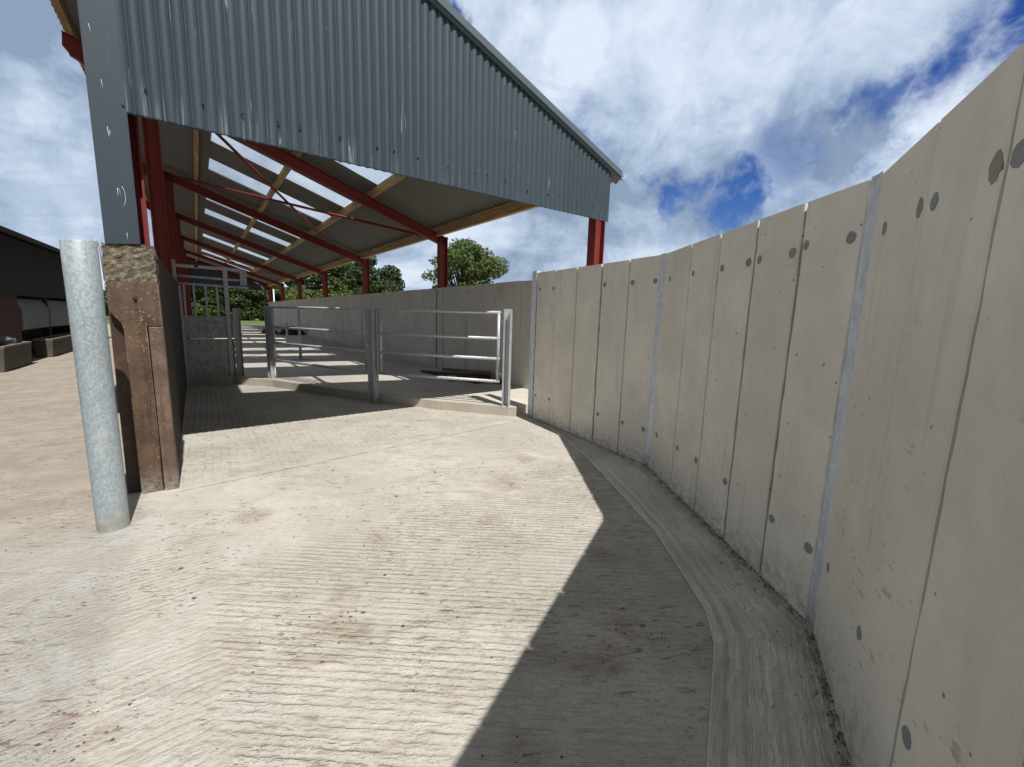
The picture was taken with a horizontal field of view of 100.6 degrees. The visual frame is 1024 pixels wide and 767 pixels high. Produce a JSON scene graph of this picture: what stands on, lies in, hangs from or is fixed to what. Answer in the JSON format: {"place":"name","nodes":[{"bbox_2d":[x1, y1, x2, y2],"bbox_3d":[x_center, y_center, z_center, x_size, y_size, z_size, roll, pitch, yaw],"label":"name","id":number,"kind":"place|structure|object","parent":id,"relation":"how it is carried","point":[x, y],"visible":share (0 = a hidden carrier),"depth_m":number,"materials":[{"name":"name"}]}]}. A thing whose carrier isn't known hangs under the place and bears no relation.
{"place":"outdoors","nodes":[
{"label":"outdoors","id":0,"kind":"place"},
{"bbox_2d":[106,316,264,324],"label":"grass field","id":1,"kind":"structure","parent":0,"point":[256,321],"depth_m":44.41,"materials":[{"name":"green plant"}]},
{"bbox_2d":[103,283,108,316],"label":"hedge","id":2,"kind":"object","parent":1,"relation":"on","point":[106,304],"visible":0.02,"depth_m":43.30,"materials":[{"name":"green plant"}]},
{"bbox_2d":[190,285,286,320],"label":"hedge","id":3,"kind":"object","parent":1,"relation":"on","point":[249,304],"visible":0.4,"depth_m":50.58,"materials":[{"name":"green plant"}]},
{"bbox_2d":[285,287,313,299],"bbox_3d":[-19.174,-6.965,38.693,2.601,3.423,3.024,0,9,-12],"label":"bush","id":4,"kind":"object","parent":1,"relation":"on","point":[293,296],"visible":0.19,"depth_m":37.87,"materials":[{"name":"green plant"}]},
{"bbox_2d":[284,273,336,300],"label":"tree","id":5,"kind":"object","parent":1,"relation":"on","point":[315,279],"visible":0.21,"depth_m":47.89,"materials":[{"name":"green plant"}]},
{"bbox_2d":[313,285,353,297],"bbox_3d":[-16.492,-7.271,39.803,3.340,3.926,3.978,0,9,-11],"label":"bush","id":6,"kind":"object","parent":1,"relation":"on","point":[331,294],"visible":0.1,"depth_m":39.06,"materials":[{"name":"green plant"}]},
{"bbox_2d":[310,262,361,295],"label":"tree","id":7,"kind":"object","parent":1,"relation":"on","point":[345,274],"visible":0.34,"depth_m":48.25,"materials":[{"name":"green plant"}]},
{"bbox_2d":[348,256,404,294],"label":"tree","id":8,"kind":"object","parent":1,"relation":"on","point":[388,280],"visible":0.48,"depth_m":49.49,"materials":[{"name":"green plant"}]},
{"bbox_2d":[285,310,308,359],"bbox_3d":[-5.395,-1.223,10.671,0.480,1.250,0.300,-5,11,-35],"label":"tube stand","id":9,"kind":"object","parent":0,"point":[294,339],"visible":1,"depth_m":10.68,"materials":[{"name":"metal"}]},
{"bbox_2d":[0,324,713,766],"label":"yard","id":10,"kind":"structure","parent":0,"point":[98,632],"depth_m":1.99,"materials":[{"name":"concrete"}]},
{"bbox_2d":[0,341,31,371],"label":"trough","id":11,"kind":"object","parent":10,"relation":"on","point":[18,354],"visible":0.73,"depth_m":8.68,"materials":[{"name":"concrete"}]},
{"bbox_2d":[0,335,16,344],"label":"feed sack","id":12,"kind":"object","parent":11,"relation":"on","point":[5,340],"visible":0.97,"depth_m":8.63,"materials":[{"name":"white plastic"}]},
{"bbox_2d":[0,225,70,343],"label":"cattle shed","id":13,"kind":"structure","parent":10,"relation":"on","point":[33,303],"depth_m":10.78,"materials":[{"name":"black metal"}]},
{"bbox_2d":[32,333,72,356],"bbox_3d":[-12.767,-1.138,12.088,0.360,0.460,3.500,-5,11,-35],"label":"trough","id":14,"kind":"object","parent":10,"relation":"on","point":[53,345],"visible":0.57,"depth_m":10.91,"materials":[{"name":"concrete"}]},
{"bbox_2d":[59,239,129,532],"bbox_3d":[-2.406,0.047,2.466,0.150,1.711,0.150,1,9,-4],"label":"bollard","id":15,"kind":"object","parent":10,"relation":"on","point":[81,268],"visible":0.98,"depth_m":2.41,"materials":[{"name":"metal"}]},
{"bbox_2d":[101,242,186,493],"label":"stub wall","id":16,"kind":"structure","parent":10,"relation":"on","point":[142,291],"depth_m":3.00,"materials":[{"name":"concrete"}]},
{"bbox_2d":[171,259,248,384],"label":"sliding gate","id":17,"kind":"structure","parent":10,"relation":"on","point":[210,357],"depth_m":7.53,"materials":[{"name":"metal"}]},
{"bbox_2d":[232,308,243,375],"bbox_3d":[-5.019,-0.696,7.808,0.111,1.345,0.107,-5,11,-35],"label":"gate post","id":18,"kind":"object","parent":10,"relation":"on","point":[238,341],"visible":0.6,"depth_m":7.82,"materials":[{"name":"metal"}]},
{"bbox_2d":[264,306,276,378],"bbox_3d":[-4.307,-0.669,7.584,0.100,1.400,0.100,7,10,30],"label":"gate post","id":19,"kind":"object","parent":10,"relation":"on","point":[270,368],"visible":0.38,"depth_m":7.56,"materials":[{"name":"metal"}]},
{"bbox_2d":[253,281,275,375],"bbox_3d":[-4.486,-1.012,7.752,0.736,1.696,0.064,9,11,39],"label":"hose","id":20,"kind":"object","parent":19,"relation":"attached to","point":[270,305],"visible":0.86,"depth_m":7.62,"materials":[{"name":"white plastic"}]},
{"bbox_2d":[50,0,625,338],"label":"barn","id":21,"kind":"structure","parent":10,"relation":"on","point":[448,116],"depth_m":4.06,"materials":[{"name":"grey metal"}]},
{"bbox_2d":[366,308,378,403],"bbox_3d":[-2.057,-0.402,6.286,0.110,1.400,0.110,5,10,22],"label":"gate post","id":22,"kind":"object","parent":10,"relation":"on","point":[373,385],"visible":0.93,"depth_m":6.27,"materials":[{"name":"metal"}]},
{"bbox_2d":[268,306,367,372],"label":"gate","id":23,"kind":"structure","parent":22,"relation":"attached to","point":[272,333],"depth_m":6.88,"materials":[{"name":"metal"}]},
{"bbox_2d":[233,377,516,416],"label":"kerb","id":24,"kind":"structure","parent":10,"relation":"on","point":[491,409],"depth_m":6.36,"materials":[{"name":"concrete"}]},
{"bbox_2d":[31,416,850,766],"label":"mud crumbs","id":25,"kind":"object","parent":10,"relation":"on","point":[615,628],"visible":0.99,"depth_m":1.82,"materials":[{"name":"brown soil"}]},
{"bbox_2d":[501,309,512,412],"bbox_3d":[-0.069,-0.279,5.751,0.095,1.435,0.095,4,9,15],"label":"gate post","id":26,"kind":"object","parent":10,"relation":"on","point":[507,350],"visible":0.81,"depth_m":5.75,"materials":[{"name":"metal"}]},
{"bbox_2d":[376,308,503,382],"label":"gate","id":27,"kind":"structure","parent":26,"relation":"attached to","point":[379,334],"depth_m":5.98,"materials":[{"name":"metal"}]},
{"bbox_2d":[537,419,852,766],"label":"footing strip","id":28,"kind":"object","parent":10,"relation":"on","point":[767,693],"visible":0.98,"depth_m":1.75,"materials":[{"name":"concrete"}]},
{"bbox_2d":[527,43,1023,766],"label":"concrete wall","id":29,"kind":"structure","parent":10,"relation":"on","point":[813,413],"depth_m":1.43,"materials":[{"name":"grey concrete"}]},
{"bbox_2d":[190,325,527,412],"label":"barn floor","id":30,"kind":"structure","parent":0,"point":[254,352],"depth_m":8.34,"materials":[{"name":"concrete"}]},
{"bbox_2d":[275,326,304,334],"bbox_3d":[-11.308,-2.755,22.020,1.130,0.479,1.396,6,10,24],"label":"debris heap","id":31,"kind":"object","parent":30,"relation":"on","point":[291,332],"visible":0.57,"depth_m":21.66,"materials":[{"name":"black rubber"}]},
{"bbox_2d":[268,280,531,388],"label":"concrete wall","id":32,"kind":"structure","parent":30,"relation":"on","point":[516,296],"depth_m":9.80,"materials":[{"name":"grey concrete"}]},
{"bbox_2d":[420,370,490,383],"bbox_3d":[-1.278,-0.186,8.424,1.970,0.128,0.374,8,11,37],"label":"plank","id":33,"kind":"object","parent":30,"relation":"on","point":[463,375],"visible":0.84,"depth_m":8.14,"materials":[{"name":"black wood"}]},
{"bbox_2d":[442,368,490,374],"bbox_3d":[-0.925,-0.247,8.443,1.330,0.115,0.178,10,12,42],"label":"board","id":34,"kind":"object","parent":33,"relation":"on","point":[479,372],"visible":1,"depth_m":8.28,"materials":[{"name":"brown wood"}]},
{"bbox_2d":[447,375,455,381],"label":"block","id":35,"kind":"structure","parent":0,"point":[451,376],"depth_m":7.91,"materials":[{"name":"grey concrete"}]},
{"bbox_2d":[421,238,509,288],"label":"tree","id":36,"kind":"object","parent":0,"point":[470,260],"visible":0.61,"depth_m":41.08,"materials":[{"name":"green plant"}]},
{"bbox_2d":[0,0,1023,295],"label":"sky","id":37,"kind":"structure","parent":0,"point":[718,117],"materials":[{"name":"blue"}]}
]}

